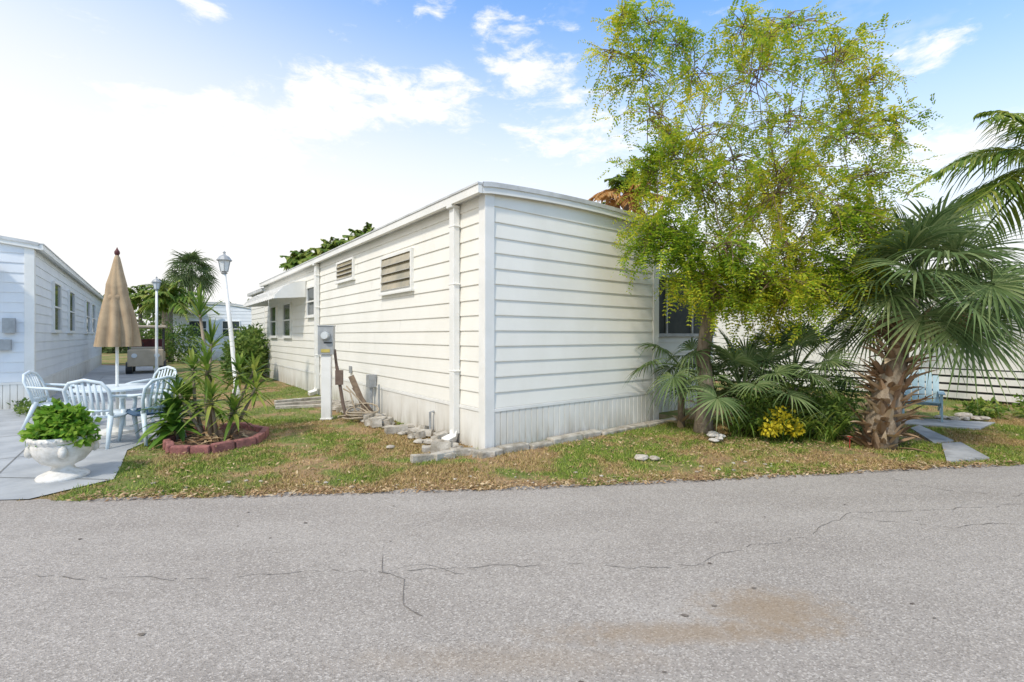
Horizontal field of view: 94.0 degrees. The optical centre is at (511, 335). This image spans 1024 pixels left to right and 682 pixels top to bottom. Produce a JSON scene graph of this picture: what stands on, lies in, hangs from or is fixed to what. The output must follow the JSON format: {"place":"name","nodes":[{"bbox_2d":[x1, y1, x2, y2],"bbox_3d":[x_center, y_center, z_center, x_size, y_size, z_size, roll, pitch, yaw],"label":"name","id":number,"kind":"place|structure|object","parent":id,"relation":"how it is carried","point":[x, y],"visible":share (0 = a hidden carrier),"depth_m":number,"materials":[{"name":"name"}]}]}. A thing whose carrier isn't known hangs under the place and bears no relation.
{"place":"outdoors","nodes":[
{"label":"outdoors","id":0,"kind":"place"},
{"bbox_2d":[0,365,162,499],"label":"patio","id":1,"kind":"structure","parent":0,"point":[100,463],"depth_m":6.12,"materials":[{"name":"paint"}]},
{"bbox_2d":[6,397,59,415],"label":"plants","id":2,"kind":"object","parent":1,"relation":"on","point":[22,406],"visible":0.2,"depth_m":9.09,"materials":[{"name":"green plant"}]},
{"bbox_2d":[20,370,80,430],"bbox_3d":[-7.388,1.032,7.735,0.705,0.950,0.668,0,0,-22],"label":"patio chair","id":3,"kind":"object","parent":1,"relation":"on","point":[36,399],"visible":0.77,"depth_m":7.56,"materials":[{"name":"white plastic"}]},
{"bbox_2d":[17,397,101,482],"bbox_3d":[-4.746,1.071,5.004,0.765,0.859,0.621,0,0,0],"label":"urn planter","id":4,"kind":"object","parent":1,"relation":"on","point":[60,438],"visible":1,"depth_m":4.89,"materials":[{"name":"paint"}]},
{"bbox_2d":[62,379,139,448],"bbox_3d":[-5.612,1.032,6.510,0.668,0.950,0.705,0,0,-12],"label":"patio chair","id":5,"kind":"object","parent":1,"relation":"on","point":[110,414],"visible":0.69,"depth_m":6.29,"materials":[{"name":"white plastic"}]},
{"bbox_2d":[73,383,156,425],"bbox_3d":[-6.080,1.145,7.350,1.060,0.719,1.060,0,0,0],"label":"patio table","id":6,"kind":"object","parent":1,"relation":"on","point":[122,388],"visible":0.51,"depth_m":7.32,"materials":[{"name":"white plastic"}]},
{"bbox_2d":[93,248,141,434],"bbox_3d":[-6.096,0.070,7.350,0.565,2.860,0.568,0,0,0],"label":"closed patio umbrella","id":7,"kind":"object","parent":1,"relation":"on","point":[117,326],"visible":0.93,"depth_m":7.26,"materials":[{"name":"fabric"}]},
{"bbox_2d":[125,325,166,373],"bbox_3d":[-14.906,0.550,19.508,1.280,1.900,2.380,0,0,-35],"label":"golf cart","id":8,"kind":"object","parent":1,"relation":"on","point":[142,355],"visible":0.88,"depth_m":18.70,"materials":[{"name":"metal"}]},
{"bbox_2d":[119,366,176,415],"bbox_3d":[-6.439,1.032,8.489,0.668,0.950,0.705,0,0,15],"label":"patio chair","id":9,"kind":"object","parent":1,"relation":"on","point":[155,374],"visible":0.33,"depth_m":8.72,"materials":[{"name":"white plastic"}]},
{"bbox_2d":[117,375,186,445],"bbox_3d":[-5.114,1.032,6.831,0.705,0.950,0.668,0,0,28],"label":"patio chair","id":10,"kind":"object","parent":1,"relation":"on","point":[143,414],"visible":0.56,"depth_m":6.64,"materials":[{"name":"white plastic"}]},
{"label":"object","id":11,"kind":"object","parent":1,"relation":"on","visible":0},
{"bbox_2d":[0,281,95,349],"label":"windows","id":12,"kind":"structure","parent":11,"relation":"attached to","point":[8,325],"depth_m":12.71,"materials":[{"name":"clear glass"}]},
{"bbox_2d":[0,243,100,382],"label":"siding","id":13,"kind":"object","parent":11,"relation":"attached to","point":[57,352],"visible":0.66,"depth_m":10.83,"materials":[{"name":"metal"}]},
{"bbox_2d":[0,355,100,408],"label":"skirting","id":14,"kind":"object","parent":11,"relation":"attached to","point":[10,393],"visible":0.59,"depth_m":11.98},
{"bbox_2d":[0,247,101,407],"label":"corner trim","id":15,"kind":"structure","parent":11,"relation":"attached to","point":[29,309],"depth_m":9.86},
{"bbox_2d":[36,249,101,299],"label":"roof","id":16,"kind":"structure","parent":11,"relation":"on","point":[50,260],"depth_m":13.04,"materials":[{"name":"metal"}]},
{"bbox_2d":[0,235,103,299],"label":"gutter and fascia","id":17,"kind":"object","parent":16,"relation":"attached to","point":[49,253],"visible":0.92,"depth_m":10.59,"materials":[{"name":"metal"}]},
{"bbox_2d":[0,464,1023,681],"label":"road","id":18,"kind":"structure","parent":0,"point":[831,601],"depth_m":2.88,"materials":[{"name":"grey asphalt"}]},
{"bbox_2d":[79,504,935,681],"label":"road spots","id":19,"kind":"object","parent":18,"relation":"on","point":[578,681],"visible":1,"depth_m":2.55,"materials":[{"name":"grey asphalt"}]},
{"bbox_2d":[35,477,1023,615],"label":"road cracks","id":20,"kind":"object","parent":18,"relation":"on","point":[530,565],"visible":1,"depth_m":3.07,"materials":[{"name":"grey asphalt"}]},
{"bbox_2d":[0,0,1023,332],"label":"sky","id":21,"kind":"structure","parent":0,"point":[257,132],"materials":[{"name":"blue"}]},
{"bbox_2d":[8,338,1023,501],"bbox_3d":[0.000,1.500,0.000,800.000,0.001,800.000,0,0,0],"label":"ground","id":22,"kind":"structure","parent":0,"point":[108,358],"depth_m":5.92,"materials":[{"name":"green plant"}]},
{"bbox_2d":[128,285,176,336],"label":"palm tree","id":23,"kind":"object","parent":22,"relation":"on","point":[140,289],"visible":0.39,"depth_m":27.84,"materials":[{"name":"green plant"}]},
{"bbox_2d":[152,276,161,374],"bbox_3d":[-13.400,-0.365,18.000,0.320,3.730,0.320,0,0,0],"label":"street lamp","id":24,"kind":"object","parent":22,"relation":"on","point":[156,282],"visible":0.92,"depth_m":17.96,"materials":[{"name":"grey metal"}]},
{"bbox_2d":[142,279,179,356],"bbox_3d":[-23.887,-1.199,32.942,2.996,5.398,3.069,0,0,0],"label":"sabal palm","id":25,"kind":"object","parent":22,"relation":"on","point":[164,315],"visible":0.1,"depth_m":32.84,"materials":[{"name":"green plant"}]},
{"bbox_2d":[131,280,219,361],"bbox_3d":[-19.450,-0.800,27.243,4.492,4.600,4.372,0,0,0],"label":"palm tree","id":26,"kind":"object","parent":22,"relation":"on","point":[169,294],"visible":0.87,"depth_m":26.75,"materials":[{"name":"green plant"}]},
{"bbox_2d":[161,249,222,300],"bbox_3d":[-20.171,-1.975,29.982,3.317,6.949,3.538,0,0,0],"label":"sabal palm","id":27,"kind":"object","parent":22,"relation":"on","point":[193,278],"visible":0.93,"depth_m":29.55,"materials":[{"name":"green plant"}]},
{"bbox_2d":[126,315,269,382],"bbox_3d":[-13.719,0.171,21.379,17.318,2.638,3.606,0,0,43],"label":"hedge","id":28,"kind":"object","parent":22,"relation":"on","point":[249,340],"visible":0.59,"depth_m":17.29,"materials":[{"name":"green plant"}]},
{"bbox_2d":[160,422,268,454],"bbox_3d":[-4.188,1.449,6.817,1.402,0.211,1.629,0,0,0],"label":"planting bed","id":29,"kind":"object","parent":22,"relation":"on","point":[246,435],"visible":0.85,"depth_m":6.43,"materials":[{"name":"red brick"}]},
{"bbox_2d":[132,382,205,449],"bbox_3d":[-4.743,1.171,6.738,1.034,1.080,1.120,0,0,0],"label":"broadleaf plant","id":30,"kind":"object","parent":29,"relation":"in","point":[174,424],"visible":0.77,"depth_m":6.56,"materials":[{"name":"green plant"}]},
{"bbox_2d":[144,283,281,440],"bbox_3d":[-4.188,0.358,6.697,1.812,2.254,1.241,0,0,0],"label":"dracaena plant","id":31,"kind":"object","parent":29,"relation":"in","point":[211,389],"visible":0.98,"depth_m":6.70,"materials":[{"name":"green plant"}]},
{"bbox_2d":[216,251,240,398],"bbox_3d":[-6.527,-0.225,11.000,0.525,3.450,0.320,0,0,0],"label":"street lamp","id":32,"kind":"object","parent":22,"relation":"on","point":[224,260],"visible":0.87,"depth_m":10.96,"materials":[{"name":"grey metal"}]},
{"bbox_2d":[279,249,312,270],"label":"palm tree","id":33,"kind":"object","parent":22,"relation":"on","point":[293,259],"visible":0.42,"depth_m":23.52,"materials":[{"name":"green plant"}]},
{"bbox_2d":[274,396,320,408],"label":"wood planks","id":34,"kind":"object","parent":22,"relation":"on","point":[306,402],"visible":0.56,"depth_m":10.05,"materials":[{"name":"wood"}]},
{"bbox_2d":[298,236,344,263],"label":"palm tree","id":35,"kind":"object","parent":22,"relation":"on","point":[326,246],"visible":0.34,"depth_m":21.25,"materials":[{"name":"green plant"}]},
{"bbox_2d":[317,325,347,419],"bbox_3d":[-3.179,0.663,8.463,0.509,1.687,0.270,0,0,-9],"label":"electric meter pedestal","id":36,"kind":"object","parent":22,"relation":"on","point":[326,343],"visible":0.97,"depth_m":8.44,"materials":[{"name":"grey metal"}]},
{"bbox_2d":[334,222,374,244],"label":"tree","id":37,"kind":"object","parent":22,"relation":"on","point":[367,229],"visible":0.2,"depth_m":20.95,"materials":[{"name":"green plant"}]},
{"bbox_2d":[348,375,373,411],"bbox_3d":[-2.655,1.106,8.522,0.514,0.826,0.054,0,0,-23],"label":"leaning board","id":38,"kind":"object","parent":22,"relation":"on","point":[356,388],"visible":0.64,"depth_m":8.46,"materials":[{"name":"brown wood"}]},
{"bbox_2d":[308,204,460,441],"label":"downspouts","id":39,"kind":"object","parent":22,"relation":"on","point":[454,284],"visible":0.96,"depth_m":6.61,"materials":[{"name":"white metal"}]},
{"bbox_2d":[320,399,462,452],"bbox_3d":[-2.377,1.431,8.271,0.583,0.186,5.514,0,0,-37],"label":"stone rubble","id":40,"kind":"object","parent":22,"relation":"on","point":[436,442],"visible":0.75,"depth_m":7.20,"materials":[{"name":"stone"}]},
{"bbox_2d":[337,386,378,419],"bbox_3d":[-2.609,1.181,8.322,0.832,0.580,0.413,0,0,0],"label":"garden hose","id":41,"kind":"object","parent":40,"relation":"on","point":[356,414],"visible":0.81,"depth_m":8.36,"materials":[{"name":"beige rubber"}]},
{"bbox_2d":[349,366,433,428],"bbox_3d":[-2.375,1.075,8.664,0.144,0.850,3.790,0,0,-37],"label":"utility box","id":42,"kind":"object","parent":22,"relation":"on","point":[371,381],"visible":0.73,"depth_m":8.97,"materials":[{"name":"grey metal"}]},
{"bbox_2d":[410,445,494,463],"bbox_3d":[-0.771,1.472,6.004,1.045,0.126,0.571,0,0,-18],"label":"broken paver","id":43,"kind":"object","parent":22,"relation":"on","point":[451,452],"visible":0.79,"depth_m":5.85,"materials":[{"name":"concrete"}]},
{"bbox_2d":[264,193,658,448],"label":"corner trim","id":44,"kind":"structure","parent":22,"relation":"on","point":[486,409],"depth_m":6.18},
{"bbox_2d":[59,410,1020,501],"bbox_3d":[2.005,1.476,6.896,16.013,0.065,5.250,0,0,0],"label":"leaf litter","id":45,"kind":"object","parent":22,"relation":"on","point":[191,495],"visible":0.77,"depth_m":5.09,"materials":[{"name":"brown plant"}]},
{"bbox_2d":[102,264,996,352],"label":"distant trees","id":46,"kind":"object","parent":22,"relation":"on","point":[112,349],"visible":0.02,"depth_m":39.66,"materials":[{"name":"green plant"}]},
{"bbox_2d":[151,445,979,494],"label":"pebbles","id":47,"kind":"object","parent":22,"relation":"on","point":[641,457],"visible":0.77,"depth_m":5.44,"materials":[{"name":"white stone"}]},
{"bbox_2d":[478,417,677,458],"bbox_3d":[1.284,1.485,7.183,4.303,0.136,0.223,0,0,-37],"label":"concrete edging","id":48,"kind":"object","parent":22,"relation":"on","point":[499,450],"visible":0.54,"depth_m":6.68,"materials":[{"name":"white concrete"}]},
{"bbox_2d":[589,169,674,216],"bbox_3d":[3.453,-1.760,14.368,2.770,6.520,2.777,0,0,0],"label":"palm tree","id":49,"kind":"object","parent":22,"relation":"on","point":[607,196],"visible":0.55,"depth_m":14.34,"materials":[{"name":"orange plant"}]},
{"bbox_2d":[623,336,733,428],"bbox_3d":[2.594,0.777,7.710,1.693,1.548,1.751,0,0,0],"label":"fan palm","id":50,"kind":"object","parent":22,"relation":"on","point":[681,418],"visible":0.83,"depth_m":7.52,"materials":[{"name":"green plant"}]},
{"bbox_2d":[659,336,712,412],"bbox_3d":[0.658,0.225,13.168,2.752,2.550,8.872,0,0,-37],"label":"side room siding","id":51,"kind":"object","parent":22,"relation":"on","point":[671,344],"visible":0.12,"depth_m":9.53,"materials":[{"name":"white plastic"}]},
{"bbox_2d":[706,431,725,441],"bbox_3d":[2.865,1.424,6.751,0.262,0.097,0.424,0,0,0],"label":"rock pile","id":52,"kind":"object","parent":22,"relation":"on","point":[717,436],"visible":1,"depth_m":6.67,"materials":[{"name":"white stone"}]},
{"bbox_2d":[659,324,835,434],"bbox_3d":[3.480,0.684,7.278,2.389,1.774,2.210,0,0,0],"label":"fan palm","id":53,"kind":"object","parent":22,"relation":"on","point":[730,357],"visible":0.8,"depth_m":6.94,"materials":[{"name":"green plant"}]},
{"bbox_2d":[576,0,945,433],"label":"yellow green tree","id":54,"kind":"object","parent":22,"relation":"on","point":[784,282],"visible":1,"depth_m":6.92,"materials":[{"name":"green plant"}]},
{"bbox_2d":[757,406,805,437],"bbox_3d":[3.720,1.200,6.582,0.665,0.465,0.388,0,0,0],"label":"yellow croton","id":55,"kind":"object","parent":22,"relation":"on","point":[772,428],"visible":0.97,"depth_m":6.55,"materials":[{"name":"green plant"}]},
{"bbox_2d":[705,397,878,441],"bbox_3d":[3.990,1.181,6.835,2.473,0.598,1.508,0,0,0],"label":"grass clump","id":56,"kind":"object","parent":22,"relation":"on","point":[806,425],"visible":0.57,"depth_m":6.72,"materials":[{"name":"green plant"}]},
{"bbox_2d":[713,315,871,431],"bbox_3d":[4.344,0.578,7.343,2.105,2.010,2.191,0,0,-37],"label":"fan palm","id":57,"kind":"object","parent":22,"relation":"on","point":[810,337],"visible":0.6,"depth_m":7.01,"materials":[{"name":"green plant"}]},
{"bbox_2d":[715,350,870,441],"bbox_3d":[4.567,0.859,7.521,2.839,1.262,2.122,0,0,0],"label":"shrub","id":58,"kind":"object","parent":22,"relation":"on","point":[757,401],"visible":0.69,"depth_m":6.99,"materials":[{"name":"green plant"}]},
{"bbox_2d":[713,295,1023,404],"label":"white panel fence","id":59,"kind":"object","parent":22,"relation":"on","point":[965,391],"visible":0.1,"depth_m":11.16,"materials":[{"name":"metal"}]},
{"bbox_2d":[808,185,1023,454],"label":"fan palm","id":60,"kind":"object","parent":22,"relation":"on","point":[898,326],"visible":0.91,"depth_m":6.26,"materials":[{"name":"green plant"}]},
{"bbox_2d":[902,369,945,421],"bbox_3d":[7.334,1.064,8.540,0.598,0.872,0.774,0,0,40],"label":"adirondack chair","id":61,"kind":"object","parent":22,"relation":"on","point":[936,393],"visible":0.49,"depth_m":8.65,"materials":[{"name":"blue wood"}]},
{"bbox_2d":[934,412,990,420],"bbox_3d":[7.882,1.430,8.361,0.702,0.127,0.507,0,0,0],"label":"rock pile","id":62,"kind":"object","parent":22,"relation":"on","point":[965,416],"visible":0.98,"depth_m":8.30,"materials":[{"name":"grey stone"}]},
{"bbox_2d":[904,110,1023,295],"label":"palm tree","id":63,"kind":"object","parent":22,"relation":"on","point":[996,155],"visible":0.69,"depth_m":9.87,"materials":[{"name":"green plant"}]},
{"bbox_2d":[951,393,1023,419],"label":"plants","id":64,"kind":"object","parent":22,"relation":"on","point":[982,408],"visible":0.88,"depth_m":8.64,"materials":[{"name":"green plant"}]},
{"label":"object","id":65,"kind":"object","parent":22,"relation":"on","visible":0},
{"bbox_2d":[269,248,414,337],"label":"windows","id":66,"kind":"structure","parent":65,"relation":"attached to","point":[396,272],"depth_m":8.74,"materials":[{"name":"white glass"}]},
{"bbox_2d":[263,193,639,286],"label":"roof","id":67,"kind":"structure","parent":65,"relation":"on","point":[421,220],"depth_m":7.71,"materials":[{"name":"metal"}]},
{"bbox_2d":[259,181,659,286],"bbox_3d":[-3.355,-1.916,13.020,3.887,0.232,14.765,0,0,-37],"label":"gutter and fascia","id":68,"kind":"object","parent":67,"relation":"attached to","point":[467,192],"visible":0.78,"depth_m":7.12,"materials":[{"name":"metal"}]},
{"bbox_2d":[265,195,652,407],"bbox_3d":[-3.335,-0.500,13.057,3.646,2.900,14.636,0,0,-37],"label":"siding","id":69,"kind":"object","parent":65,"relation":"attached to","point":[573,318],"visible":0.73,"depth_m":7.30,"materials":[{"name":"white plastic"}]},
{"bbox_2d":[243,281,305,306],"bbox_3d":[-7.505,-1.247,14.844,0.790,0.534,5.100,0,0,-37],"label":"awning","id":70,"kind":"object","parent":69,"relation":"attached to","point":[294,289],"visible":1,"depth_m":12.99,"materials":[{"name":"white metal"}]},
{"bbox_2d":[265,364,652,448],"bbox_3d":[-3.294,1.240,13.003,3.646,0.520,14.498,0,0,-37],"label":"skirting","id":71,"kind":"object","parent":65,"relation":"attached to","point":[531,425],"visible":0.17,"depth_m":7.34,"materials":[{"name":"white metal"}]},
{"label":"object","id":72,"kind":"object","parent":22,"relation":"on","visible":0},
{"bbox_2d":[659,280,715,336],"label":"porch screens","id":73,"kind":"object","parent":72,"relation":"attached to","point":[677,325],"visible":0.39,"depth_m":9.54,"materials":[{"name":"grey metal"}]},
{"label":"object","id":74,"kind":"object","parent":22,"relation":"on","visible":0},
{"bbox_2d":[174,352,225,360],"bbox_3d":[-19.204,1.240,33.243,4.636,0.520,8.898,0,0,-14],"label":"skirting","id":75,"kind":"object","parent":74,"relation":"attached to","point":[215,355],"visible":0.12,"depth_m":28.96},
{"bbox_2d":[173,304,251,350],"bbox_3d":[-19.220,-0.500,33.310,4.636,2.900,9.036,0,0,-14],"label":"siding","id":76,"kind":"object","parent":74,"relation":"attached to","point":[243,316],"visible":0.14,"depth_m":29.00,"materials":[{"name":"metal"}]},
{"bbox_2d":[188,320,239,337],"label":"windows","id":77,"kind":"structure","parent":74,"relation":"attached to","point":[224,325],"depth_m":29.01,"materials":[{"name":"clear glass"}]},
{"bbox_3d":[-19.220,-1.795,33.310,4.800,0.430,9.120,0,0,-14],"label":"roof","id":78,"kind":"object","parent":74,"relation":"on","visible":0},
{"bbox_2d":[167,302,250,308],"bbox_3d":[-19.179,-1.801,33.302,4.877,0.462,9.165,0,0,-14],"label":"gutter and fascia","id":79,"kind":"object","parent":78,"relation":"attached to","point":[232,304],"visible":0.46,"depth_m":29.02,"materials":[{"name":"metal"}]},
{"bbox_2d":[659,271,725,284],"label":"side room roof","id":80,"kind":"structure","parent":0,"point":[672,276],"depth_m":9.22,"materials":[{"name":"metal"}]},
{"bbox_2d":[803,250,906,297],"bbox_3d":[10.195,-0.522,13.908,4.033,4.044,3.948,0,0,0],"label":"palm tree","id":81,"kind":"object","parent":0,"point":[846,271],"visible":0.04,"depth_m":13.79,"materials":[{"name":"green plant"}]},
{"bbox_2d":[718,267,1007,370],"bbox_3d":[11.163,-0.328,13.963,12.586,3.636,3.417,0,0,44],"label":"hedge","id":82,"kind":"object","parent":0,"point":[940,295],"depth_m":13.20,"materials":[{"name":"green plant"}]},
{"bbox_2d":[904,418,994,462],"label":"garden path","id":83,"kind":"structure","parent":0,"point":[961,451],"depth_m":7.02,"materials":[{"name":"concrete"}]},
{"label":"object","id":84,"kind":"object","parent":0,"visible":0},
{"bbox_2d":[251,293,263,338],"bbox_3d":[-10.134,-0.340,19.052,0.018,2.580,3.020,0,0,-37],"label":"room siding","id":85,"kind":"object","parent":84,"relation":"attached to","point":[257,313],"visible":0.21,"depth_m":19.01,"materials":[{"name":"white plastic"}]},
{"bbox_2d":[247,288,263,296],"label":"room roof","id":86,"kind":"structure","parent":85,"relation":"on","point":[256,292],"depth_m":18.82,"materials":[{"name":"metal"}]}
]}

